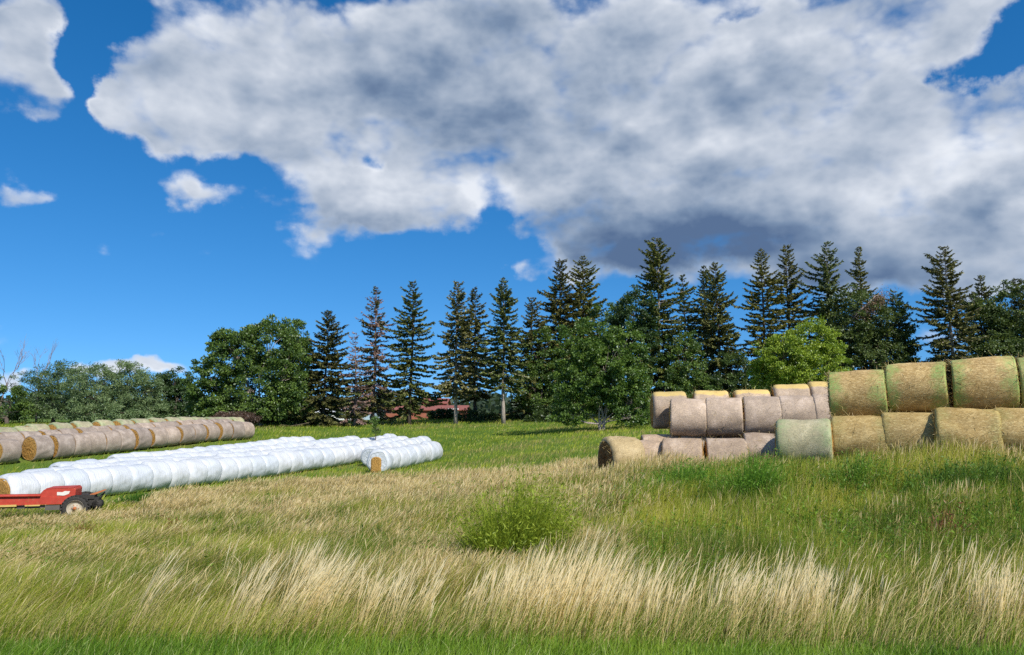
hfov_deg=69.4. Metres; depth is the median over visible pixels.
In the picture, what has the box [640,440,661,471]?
round bale
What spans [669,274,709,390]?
spruce tree
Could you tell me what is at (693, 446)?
round bale
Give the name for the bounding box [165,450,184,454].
wrapped bale
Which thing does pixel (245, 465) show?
wrapped bale
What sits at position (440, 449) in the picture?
wrapped bale
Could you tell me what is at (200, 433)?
round bale
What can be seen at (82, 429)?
round bale
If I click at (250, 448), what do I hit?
wrapped bale
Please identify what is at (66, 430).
round bale
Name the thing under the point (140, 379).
leafy tree
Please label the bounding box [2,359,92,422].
leafy tree
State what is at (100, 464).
wrapped bale
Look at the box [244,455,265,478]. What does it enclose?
wrapped bale
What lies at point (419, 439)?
wrapped bale
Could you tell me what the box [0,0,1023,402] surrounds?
sky
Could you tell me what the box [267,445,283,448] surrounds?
wrapped bale
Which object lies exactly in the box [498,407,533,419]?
shrub
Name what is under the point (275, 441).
wrapped bale
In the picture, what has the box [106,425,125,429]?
round bale
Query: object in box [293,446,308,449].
wrapped bale
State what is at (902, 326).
spruce tree
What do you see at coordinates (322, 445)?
wrapped bale
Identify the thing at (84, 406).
leafy tree
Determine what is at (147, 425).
round bale
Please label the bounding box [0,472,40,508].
wrapped bale
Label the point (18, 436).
round bale
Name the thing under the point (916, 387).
round bale
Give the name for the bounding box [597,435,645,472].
round bale
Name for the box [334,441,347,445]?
wrapped bale
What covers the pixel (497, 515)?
field bush
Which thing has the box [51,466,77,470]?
wrapped bale
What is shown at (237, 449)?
wrapped bale
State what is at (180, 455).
wrapped bale
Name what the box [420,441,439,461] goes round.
wrapped bale
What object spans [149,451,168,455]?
wrapped bale
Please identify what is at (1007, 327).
leafy tree
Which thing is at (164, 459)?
wrapped bale
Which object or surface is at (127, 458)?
wrapped bale
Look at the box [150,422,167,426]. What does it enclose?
round bale
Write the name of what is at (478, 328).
spruce tree
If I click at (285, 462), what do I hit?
wrapped bale
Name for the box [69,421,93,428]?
round bale
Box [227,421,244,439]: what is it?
round bale
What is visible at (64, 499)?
farm implement
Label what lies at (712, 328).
spruce tree
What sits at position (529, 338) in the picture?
spruce tree
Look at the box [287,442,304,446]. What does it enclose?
wrapped bale
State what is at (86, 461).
wrapped bale
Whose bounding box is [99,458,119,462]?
wrapped bale
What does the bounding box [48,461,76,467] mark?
wrapped bale
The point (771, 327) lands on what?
spruce tree
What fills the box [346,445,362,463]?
wrapped bale
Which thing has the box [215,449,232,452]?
wrapped bale
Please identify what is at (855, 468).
weed clump
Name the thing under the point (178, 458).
wrapped bale
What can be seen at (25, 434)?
round bale
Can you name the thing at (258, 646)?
lawn grass
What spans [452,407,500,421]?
shrub
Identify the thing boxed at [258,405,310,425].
shrub
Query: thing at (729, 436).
round bale
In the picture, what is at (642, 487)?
weed clump
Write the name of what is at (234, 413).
dead brush
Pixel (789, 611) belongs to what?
dry tall grass
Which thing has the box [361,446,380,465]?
wrapped bale
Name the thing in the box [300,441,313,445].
wrapped bale
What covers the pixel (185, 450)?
wrapped bale
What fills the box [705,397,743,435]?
round bale
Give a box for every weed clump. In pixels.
[110,490,158,506]
[604,477,668,506]
[640,454,726,497]
[696,445,801,503]
[809,448,903,495]
[893,456,990,502]
[938,449,1023,499]
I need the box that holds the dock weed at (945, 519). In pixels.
[912,496,979,549]
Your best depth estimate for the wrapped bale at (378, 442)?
56.06 m
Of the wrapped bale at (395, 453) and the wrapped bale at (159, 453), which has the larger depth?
the wrapped bale at (395, 453)
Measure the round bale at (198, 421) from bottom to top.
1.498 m
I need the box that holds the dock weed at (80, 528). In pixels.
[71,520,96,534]
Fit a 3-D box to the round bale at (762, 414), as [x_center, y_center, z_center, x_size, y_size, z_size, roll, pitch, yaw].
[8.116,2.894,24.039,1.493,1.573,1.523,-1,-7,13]
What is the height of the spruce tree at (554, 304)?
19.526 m
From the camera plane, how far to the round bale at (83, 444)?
45.31 m
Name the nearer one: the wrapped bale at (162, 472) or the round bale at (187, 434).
the wrapped bale at (162, 472)
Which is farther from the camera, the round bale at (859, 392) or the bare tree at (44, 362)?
the bare tree at (44, 362)
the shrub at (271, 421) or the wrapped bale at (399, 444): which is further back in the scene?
the shrub at (271, 421)
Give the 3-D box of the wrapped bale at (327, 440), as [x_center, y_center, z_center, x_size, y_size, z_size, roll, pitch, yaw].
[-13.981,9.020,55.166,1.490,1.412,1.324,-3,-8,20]
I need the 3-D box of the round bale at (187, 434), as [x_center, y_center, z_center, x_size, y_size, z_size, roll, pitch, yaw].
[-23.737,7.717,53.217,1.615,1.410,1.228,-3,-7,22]
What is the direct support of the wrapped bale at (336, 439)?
on the ground at (50, 461)
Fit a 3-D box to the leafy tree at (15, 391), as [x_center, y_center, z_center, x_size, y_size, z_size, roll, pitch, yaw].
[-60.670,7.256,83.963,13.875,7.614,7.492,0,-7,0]
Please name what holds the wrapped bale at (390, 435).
on the ground at (50, 461)
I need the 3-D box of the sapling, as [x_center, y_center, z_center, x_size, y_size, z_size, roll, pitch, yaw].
[-10.602,8.428,57.439,1.031,3.276,0.976,0,-7,0]
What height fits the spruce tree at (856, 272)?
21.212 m
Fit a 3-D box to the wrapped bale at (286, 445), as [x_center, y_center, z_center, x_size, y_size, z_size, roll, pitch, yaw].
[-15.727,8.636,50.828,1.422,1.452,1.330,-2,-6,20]
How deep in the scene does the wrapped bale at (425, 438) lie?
58.98 m
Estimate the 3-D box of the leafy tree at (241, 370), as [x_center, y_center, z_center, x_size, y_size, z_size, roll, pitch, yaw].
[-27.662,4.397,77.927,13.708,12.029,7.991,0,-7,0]
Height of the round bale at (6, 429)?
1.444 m
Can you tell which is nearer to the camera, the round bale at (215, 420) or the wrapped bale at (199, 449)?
the wrapped bale at (199, 449)
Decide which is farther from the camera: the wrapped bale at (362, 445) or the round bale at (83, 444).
the wrapped bale at (362, 445)
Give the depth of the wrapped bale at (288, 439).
53.18 m
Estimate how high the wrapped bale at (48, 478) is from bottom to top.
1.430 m
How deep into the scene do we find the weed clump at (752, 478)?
16.50 m
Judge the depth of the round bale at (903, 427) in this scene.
18.50 m
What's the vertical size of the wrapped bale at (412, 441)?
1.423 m
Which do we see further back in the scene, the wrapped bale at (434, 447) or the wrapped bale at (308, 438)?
the wrapped bale at (308, 438)
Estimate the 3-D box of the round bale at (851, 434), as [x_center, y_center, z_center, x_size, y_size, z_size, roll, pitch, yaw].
[9.126,2.957,19.416,1.724,1.616,1.671,-3,-8,23]
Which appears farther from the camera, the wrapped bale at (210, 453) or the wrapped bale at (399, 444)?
the wrapped bale at (399, 444)
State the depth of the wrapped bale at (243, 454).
44.45 m
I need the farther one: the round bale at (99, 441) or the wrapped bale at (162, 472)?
the round bale at (99, 441)
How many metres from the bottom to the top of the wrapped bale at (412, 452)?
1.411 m
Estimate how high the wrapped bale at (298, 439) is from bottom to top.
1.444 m
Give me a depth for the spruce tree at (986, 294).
85.75 m
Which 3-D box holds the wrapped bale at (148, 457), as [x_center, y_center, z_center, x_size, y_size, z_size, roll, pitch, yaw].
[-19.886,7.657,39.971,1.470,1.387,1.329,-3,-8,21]
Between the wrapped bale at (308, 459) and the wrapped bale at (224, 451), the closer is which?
the wrapped bale at (224, 451)
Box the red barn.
[385,405,469,418]
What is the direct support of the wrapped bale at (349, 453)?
on the ground at (50, 461)
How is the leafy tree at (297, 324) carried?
on the ground at (50, 461)
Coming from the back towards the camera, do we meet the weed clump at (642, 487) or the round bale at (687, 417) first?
the round bale at (687, 417)
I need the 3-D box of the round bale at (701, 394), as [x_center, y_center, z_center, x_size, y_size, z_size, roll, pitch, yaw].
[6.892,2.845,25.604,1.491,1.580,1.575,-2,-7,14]
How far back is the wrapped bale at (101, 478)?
33.36 m
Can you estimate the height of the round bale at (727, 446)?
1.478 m
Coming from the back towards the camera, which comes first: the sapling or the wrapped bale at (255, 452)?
the sapling
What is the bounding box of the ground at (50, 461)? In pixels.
[0,417,1023,654]
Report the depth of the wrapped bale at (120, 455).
40.07 m
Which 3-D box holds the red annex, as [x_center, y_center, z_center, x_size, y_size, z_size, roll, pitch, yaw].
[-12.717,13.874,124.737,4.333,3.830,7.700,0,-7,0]
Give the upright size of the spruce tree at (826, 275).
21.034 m
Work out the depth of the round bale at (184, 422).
55.04 m
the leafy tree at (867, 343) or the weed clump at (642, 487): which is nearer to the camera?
the weed clump at (642, 487)
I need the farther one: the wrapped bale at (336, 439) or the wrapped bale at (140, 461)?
the wrapped bale at (336, 439)
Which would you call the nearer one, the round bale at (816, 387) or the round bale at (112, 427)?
the round bale at (816, 387)
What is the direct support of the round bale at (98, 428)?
on the ground at (50, 461)
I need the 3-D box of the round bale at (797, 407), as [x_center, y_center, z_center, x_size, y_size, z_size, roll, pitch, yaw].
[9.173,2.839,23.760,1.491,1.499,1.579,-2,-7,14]
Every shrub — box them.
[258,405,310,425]
[425,407,460,419]
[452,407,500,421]
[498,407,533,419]
[523,404,587,422]
[624,408,650,426]
[919,353,957,362]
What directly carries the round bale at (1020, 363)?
on the round bale
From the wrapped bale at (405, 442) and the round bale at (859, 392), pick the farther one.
the wrapped bale at (405, 442)
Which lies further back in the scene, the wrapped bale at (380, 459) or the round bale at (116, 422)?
the round bale at (116, 422)
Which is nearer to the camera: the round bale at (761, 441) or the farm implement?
the round bale at (761, 441)
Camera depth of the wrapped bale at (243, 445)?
48.81 m
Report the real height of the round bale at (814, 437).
1.482 m
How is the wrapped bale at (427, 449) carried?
on the ground at (50, 461)
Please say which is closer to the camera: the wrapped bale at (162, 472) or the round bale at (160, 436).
the wrapped bale at (162, 472)
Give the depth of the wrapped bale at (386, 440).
57.10 m
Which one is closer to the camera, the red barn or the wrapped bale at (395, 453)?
the wrapped bale at (395, 453)
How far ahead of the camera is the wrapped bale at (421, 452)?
48.57 m
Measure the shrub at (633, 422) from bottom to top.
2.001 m
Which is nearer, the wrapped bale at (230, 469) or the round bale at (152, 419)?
the wrapped bale at (230, 469)
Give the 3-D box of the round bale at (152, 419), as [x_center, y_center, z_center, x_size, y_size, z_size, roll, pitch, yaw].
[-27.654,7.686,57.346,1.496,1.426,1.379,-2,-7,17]
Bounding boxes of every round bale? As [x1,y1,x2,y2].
[0,427,17,431]
[0,432,23,453]
[0,439,21,463]
[13,426,37,431]
[19,431,41,455]
[22,435,54,460]
[24,424,49,429]
[38,429,61,435]
[48,422,73,429]
[49,434,74,458]
[55,428,78,433]
[68,433,91,456]
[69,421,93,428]
[75,427,97,432]
[83,431,106,454]
[90,426,110,430]
[92,420,114,425]
[98,430,121,452]
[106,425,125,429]
[112,419,133,425]
[114,429,135,451]
[122,424,142,428]
[130,418,149,423]
[130,427,151,449]
[135,423,153,427]
[147,427,168,447]
[148,417,165,421]
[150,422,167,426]
[161,426,180,445]
[162,421,178,425]
[163,417,180,420]
[174,425,194,444]
[175,420,192,424]
[178,417,193,419]
[189,419,203,423]
[189,424,206,442]
[197,419,213,422]
[201,423,219,441]
[204,417,218,419]
[209,419,223,421]
[214,421,232,440]
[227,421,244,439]
[230,417,244,421]
[242,422,254,438]
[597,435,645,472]
[639,433,678,440]
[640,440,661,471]
[648,391,688,428]
[660,436,704,468]
[667,398,706,436]
[678,435,717,445]
[690,389,729,399]
[702,437,748,466]
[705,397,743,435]
[717,436,741,437]
[732,386,771,398]
[742,395,781,433]
[742,432,774,462]
[770,384,810,396]
[770,413,834,465]
[778,395,815,419]
[807,379,827,394]
[807,394,830,418]
[823,367,889,418]
[828,413,888,462]
[878,408,936,461]
[879,359,952,412]
[931,405,1004,458]
[944,350,1022,408]
[992,405,1023,460]
[1014,353,1023,407]
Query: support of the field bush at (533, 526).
on the ground at (50, 461)
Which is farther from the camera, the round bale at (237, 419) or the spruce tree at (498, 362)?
the spruce tree at (498, 362)
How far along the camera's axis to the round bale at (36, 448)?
43.04 m
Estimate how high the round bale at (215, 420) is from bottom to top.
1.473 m
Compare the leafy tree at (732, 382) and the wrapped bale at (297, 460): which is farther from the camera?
the leafy tree at (732, 382)
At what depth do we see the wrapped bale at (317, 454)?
48.51 m
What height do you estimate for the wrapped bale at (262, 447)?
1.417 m
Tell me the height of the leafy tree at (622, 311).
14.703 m
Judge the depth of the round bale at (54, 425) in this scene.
49.66 m
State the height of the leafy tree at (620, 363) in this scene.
9.493 m
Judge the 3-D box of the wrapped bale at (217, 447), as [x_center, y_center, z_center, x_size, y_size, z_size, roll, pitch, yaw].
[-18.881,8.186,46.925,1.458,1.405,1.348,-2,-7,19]
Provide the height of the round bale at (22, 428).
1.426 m
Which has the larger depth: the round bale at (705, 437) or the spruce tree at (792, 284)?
the spruce tree at (792, 284)
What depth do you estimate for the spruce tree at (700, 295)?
90.90 m
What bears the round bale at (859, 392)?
on the round bale at (851, 434)
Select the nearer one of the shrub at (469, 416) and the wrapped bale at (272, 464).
the wrapped bale at (272, 464)
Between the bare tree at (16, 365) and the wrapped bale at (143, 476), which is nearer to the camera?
the wrapped bale at (143, 476)
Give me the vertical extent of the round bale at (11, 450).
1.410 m
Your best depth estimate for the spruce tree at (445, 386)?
80.95 m
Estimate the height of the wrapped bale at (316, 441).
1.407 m
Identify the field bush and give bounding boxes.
[428,460,614,576]
[439,495,517,565]
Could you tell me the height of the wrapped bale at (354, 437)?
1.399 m
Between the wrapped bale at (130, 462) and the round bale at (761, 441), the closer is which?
the round bale at (761, 441)
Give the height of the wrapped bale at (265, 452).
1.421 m
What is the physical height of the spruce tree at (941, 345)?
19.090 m
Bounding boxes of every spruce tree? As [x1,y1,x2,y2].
[278,309,373,426]
[331,331,376,425]
[346,286,412,423]
[375,281,447,424]
[429,280,491,423]
[432,286,499,415]
[474,277,537,423]
[496,297,552,419]
[520,259,598,414]
[551,256,614,415]
[609,237,704,410]
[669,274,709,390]
[682,265,733,384]
[687,261,754,390]
[728,249,809,383]
[767,244,820,383]
[786,241,899,374]
[841,246,877,369]
[880,289,920,365]
[903,245,989,363]
[953,275,1003,356]
[1008,278,1023,356]
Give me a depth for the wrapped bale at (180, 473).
37.65 m
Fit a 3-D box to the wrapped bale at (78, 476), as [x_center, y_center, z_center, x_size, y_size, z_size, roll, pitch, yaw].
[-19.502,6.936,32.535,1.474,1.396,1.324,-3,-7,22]
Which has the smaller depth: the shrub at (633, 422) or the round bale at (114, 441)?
the round bale at (114, 441)
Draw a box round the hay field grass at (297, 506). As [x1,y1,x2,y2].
[0,435,1023,621]
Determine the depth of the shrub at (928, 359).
87.56 m
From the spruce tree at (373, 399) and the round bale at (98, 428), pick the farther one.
the spruce tree at (373, 399)
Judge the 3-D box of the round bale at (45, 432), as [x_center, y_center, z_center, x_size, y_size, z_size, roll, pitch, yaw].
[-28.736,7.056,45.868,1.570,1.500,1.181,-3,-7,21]
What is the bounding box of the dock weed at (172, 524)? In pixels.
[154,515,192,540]
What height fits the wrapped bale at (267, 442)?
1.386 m
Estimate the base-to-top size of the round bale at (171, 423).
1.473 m
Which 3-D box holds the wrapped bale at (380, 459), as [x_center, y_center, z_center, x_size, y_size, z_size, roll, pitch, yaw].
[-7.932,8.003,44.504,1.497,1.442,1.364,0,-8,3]
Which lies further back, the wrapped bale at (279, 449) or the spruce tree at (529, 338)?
the spruce tree at (529, 338)
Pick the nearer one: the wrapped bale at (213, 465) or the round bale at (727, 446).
the round bale at (727, 446)
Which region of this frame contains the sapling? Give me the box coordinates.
[369,415,381,439]
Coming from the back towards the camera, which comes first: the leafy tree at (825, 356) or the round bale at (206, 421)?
the leafy tree at (825, 356)
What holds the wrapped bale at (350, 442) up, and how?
on the ground at (50, 461)
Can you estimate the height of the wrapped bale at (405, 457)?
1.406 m
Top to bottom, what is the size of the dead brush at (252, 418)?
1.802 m
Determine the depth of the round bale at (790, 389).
24.69 m
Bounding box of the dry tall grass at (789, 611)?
[0,524,1023,654]
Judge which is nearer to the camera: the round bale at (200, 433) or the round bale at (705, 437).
the round bale at (705, 437)
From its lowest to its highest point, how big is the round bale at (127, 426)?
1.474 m
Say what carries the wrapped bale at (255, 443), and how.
on the ground at (50, 461)
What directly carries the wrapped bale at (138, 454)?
on the ground at (50, 461)
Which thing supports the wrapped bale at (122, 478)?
on the ground at (50, 461)
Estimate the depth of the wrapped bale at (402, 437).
59.39 m
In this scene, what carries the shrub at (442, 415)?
on the ground at (50, 461)
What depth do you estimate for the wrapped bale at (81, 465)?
34.69 m
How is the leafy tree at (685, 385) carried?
on the ground at (50, 461)
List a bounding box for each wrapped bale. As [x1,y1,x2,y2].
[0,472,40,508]
[20,468,54,472]
[30,470,64,492]
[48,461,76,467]
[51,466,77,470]
[57,468,90,491]
[71,463,99,468]
[75,459,101,463]
[82,467,112,496]
[94,462,118,466]
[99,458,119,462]
[100,465,132,495]
[107,453,135,458]
[114,460,138,464]
[115,457,139,460]
[124,464,153,493]
[131,452,152,456]
[135,459,155,463]
[137,456,157,459]
[141,461,171,490]
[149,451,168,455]
[155,455,174,458]
[155,458,174,460]
[164,460,189,488]
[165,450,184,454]
[170,453,191,456]
[171,457,191,460]
[177,448,197,452]
[179,459,207,486]
[185,452,205,456]
[193,447,213,451]
[197,457,221,484]
[198,451,217,455]
[207,445,224,450]
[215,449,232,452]
[216,453,237,456]
[216,457,238,482]
[221,444,238,448]
[227,448,246,451]
[230,456,252,480]
[233,452,252,456]
[235,443,252,447]
[244,447,259,450]
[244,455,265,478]
[245,450,263,454]
[247,442,263,445]
[253,445,271,450]
[256,440,274,444]
[257,454,278,477]
[261,450,273,454]
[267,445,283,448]
[268,451,291,475]
[269,439,286,443]
[271,448,286,451]
[275,443,293,447]
[279,437,296,441]
[281,450,302,473]
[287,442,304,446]
[292,436,305,441]
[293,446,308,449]
[294,449,313,471]
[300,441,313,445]
[302,436,314,440]
[305,448,323,469]
[311,440,323,443]
[314,443,331,447]
[317,447,334,468]
[319,439,333,442]
[328,438,342,441]
[328,447,344,466]
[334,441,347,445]
[337,446,353,464]
[339,437,351,441]
[345,436,359,439]
[345,440,356,444]
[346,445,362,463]
[353,442,369,449]
[361,438,373,440]
[361,441,377,445]
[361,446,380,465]
[366,448,393,472]
[370,440,383,445]
[379,438,392,442]
[383,433,396,436]
[383,443,397,446]
[383,447,400,469]
[388,437,400,440]
[390,441,405,446]
[392,447,409,468]
[395,440,410,444]
[397,436,407,439]
[401,446,417,466]
[404,438,418,443]
[406,444,425,465]
[412,437,423,443]
[418,436,430,440]
[418,443,431,463]
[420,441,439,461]
[432,441,442,460]
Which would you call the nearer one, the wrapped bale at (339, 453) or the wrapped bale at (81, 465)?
the wrapped bale at (81, 465)
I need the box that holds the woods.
[0,390,951,418]
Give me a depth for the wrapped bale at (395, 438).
58.39 m
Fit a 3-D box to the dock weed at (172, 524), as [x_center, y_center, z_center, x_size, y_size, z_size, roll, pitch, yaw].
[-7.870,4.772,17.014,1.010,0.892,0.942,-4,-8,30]
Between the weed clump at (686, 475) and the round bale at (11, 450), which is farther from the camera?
the round bale at (11, 450)
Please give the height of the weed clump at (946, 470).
1.074 m
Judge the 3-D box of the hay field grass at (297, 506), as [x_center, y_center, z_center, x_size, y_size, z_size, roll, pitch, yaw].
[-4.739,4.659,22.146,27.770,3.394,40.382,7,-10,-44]
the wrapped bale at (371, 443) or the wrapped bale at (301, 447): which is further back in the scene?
the wrapped bale at (371, 443)
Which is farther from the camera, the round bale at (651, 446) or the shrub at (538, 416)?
the shrub at (538, 416)
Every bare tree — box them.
[0,336,32,402]
[31,339,57,420]
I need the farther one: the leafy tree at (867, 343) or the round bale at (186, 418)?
the leafy tree at (867, 343)
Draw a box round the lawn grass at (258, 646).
[0,620,1023,654]
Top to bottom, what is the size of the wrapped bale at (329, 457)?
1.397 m
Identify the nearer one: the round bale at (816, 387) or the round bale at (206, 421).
the round bale at (816, 387)
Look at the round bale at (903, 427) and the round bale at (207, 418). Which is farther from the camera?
the round bale at (207, 418)
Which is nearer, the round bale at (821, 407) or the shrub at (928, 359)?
the round bale at (821, 407)
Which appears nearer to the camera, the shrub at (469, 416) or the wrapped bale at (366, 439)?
the wrapped bale at (366, 439)
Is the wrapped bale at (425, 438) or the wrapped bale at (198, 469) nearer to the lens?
the wrapped bale at (198, 469)
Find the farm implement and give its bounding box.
[0,485,105,515]
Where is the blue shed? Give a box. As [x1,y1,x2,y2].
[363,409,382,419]
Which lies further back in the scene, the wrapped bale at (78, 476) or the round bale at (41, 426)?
the round bale at (41, 426)
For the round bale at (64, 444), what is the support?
on the ground at (50, 461)
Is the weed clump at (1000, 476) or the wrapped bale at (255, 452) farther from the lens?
the wrapped bale at (255, 452)
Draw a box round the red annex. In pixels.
[423,398,450,404]
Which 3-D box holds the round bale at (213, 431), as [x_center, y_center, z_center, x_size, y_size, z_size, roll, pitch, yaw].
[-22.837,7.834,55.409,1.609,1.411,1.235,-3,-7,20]
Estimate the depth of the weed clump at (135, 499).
28.77 m
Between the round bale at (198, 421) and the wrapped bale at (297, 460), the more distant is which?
the round bale at (198, 421)
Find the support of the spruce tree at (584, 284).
on the ground at (50, 461)
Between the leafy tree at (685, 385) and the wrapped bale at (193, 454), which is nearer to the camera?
the wrapped bale at (193, 454)
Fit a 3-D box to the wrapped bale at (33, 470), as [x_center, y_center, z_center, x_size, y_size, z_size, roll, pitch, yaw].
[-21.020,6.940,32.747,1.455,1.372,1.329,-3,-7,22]
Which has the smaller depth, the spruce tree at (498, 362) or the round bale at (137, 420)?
the round bale at (137, 420)
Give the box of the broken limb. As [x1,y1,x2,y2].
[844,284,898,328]
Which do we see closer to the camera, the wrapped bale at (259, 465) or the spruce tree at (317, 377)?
the wrapped bale at (259, 465)
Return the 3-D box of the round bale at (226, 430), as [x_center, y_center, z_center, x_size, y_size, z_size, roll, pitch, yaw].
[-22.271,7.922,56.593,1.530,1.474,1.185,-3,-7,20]
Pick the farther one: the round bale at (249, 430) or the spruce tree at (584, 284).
the spruce tree at (584, 284)
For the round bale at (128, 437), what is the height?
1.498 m
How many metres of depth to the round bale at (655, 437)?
24.37 m
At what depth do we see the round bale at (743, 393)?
25.02 m
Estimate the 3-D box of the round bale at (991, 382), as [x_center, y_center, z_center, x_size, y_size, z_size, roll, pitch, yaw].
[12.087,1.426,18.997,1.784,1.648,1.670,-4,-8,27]
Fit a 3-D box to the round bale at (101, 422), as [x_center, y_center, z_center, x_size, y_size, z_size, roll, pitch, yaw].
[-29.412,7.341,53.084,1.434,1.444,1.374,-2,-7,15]
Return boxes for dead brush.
[211,411,230,416]
[223,411,247,417]
[238,411,263,424]
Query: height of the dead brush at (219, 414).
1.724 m
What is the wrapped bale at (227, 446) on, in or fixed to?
on the ground at (50, 461)
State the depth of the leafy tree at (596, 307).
82.66 m
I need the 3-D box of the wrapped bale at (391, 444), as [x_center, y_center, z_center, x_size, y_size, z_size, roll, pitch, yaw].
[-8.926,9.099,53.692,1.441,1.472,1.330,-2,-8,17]
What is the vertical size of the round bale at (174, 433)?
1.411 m
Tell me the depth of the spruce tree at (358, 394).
79.45 m
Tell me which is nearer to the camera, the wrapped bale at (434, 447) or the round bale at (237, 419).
the wrapped bale at (434, 447)
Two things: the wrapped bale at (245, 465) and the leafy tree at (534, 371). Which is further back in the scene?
the leafy tree at (534, 371)
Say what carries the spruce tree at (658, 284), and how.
on the ground at (50, 461)
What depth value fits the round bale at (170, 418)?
58.18 m
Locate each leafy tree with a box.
[0,375,44,423]
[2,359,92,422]
[43,361,148,421]
[94,358,179,419]
[141,366,202,417]
[180,314,314,425]
[276,319,318,421]
[510,323,584,419]
[545,316,655,430]
[564,302,640,418]
[602,284,663,410]
[623,329,727,415]
[693,349,769,397]
[746,314,852,391]
[817,282,921,370]
[956,279,1023,359]
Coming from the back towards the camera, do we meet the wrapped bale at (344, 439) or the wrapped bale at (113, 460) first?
the wrapped bale at (344, 439)
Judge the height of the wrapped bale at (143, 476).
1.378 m
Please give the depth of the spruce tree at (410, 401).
81.75 m
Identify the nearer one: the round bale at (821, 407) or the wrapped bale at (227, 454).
the round bale at (821, 407)
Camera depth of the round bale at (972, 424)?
17.60 m
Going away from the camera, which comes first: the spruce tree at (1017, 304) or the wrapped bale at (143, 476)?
the wrapped bale at (143, 476)
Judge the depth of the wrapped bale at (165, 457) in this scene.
40.84 m

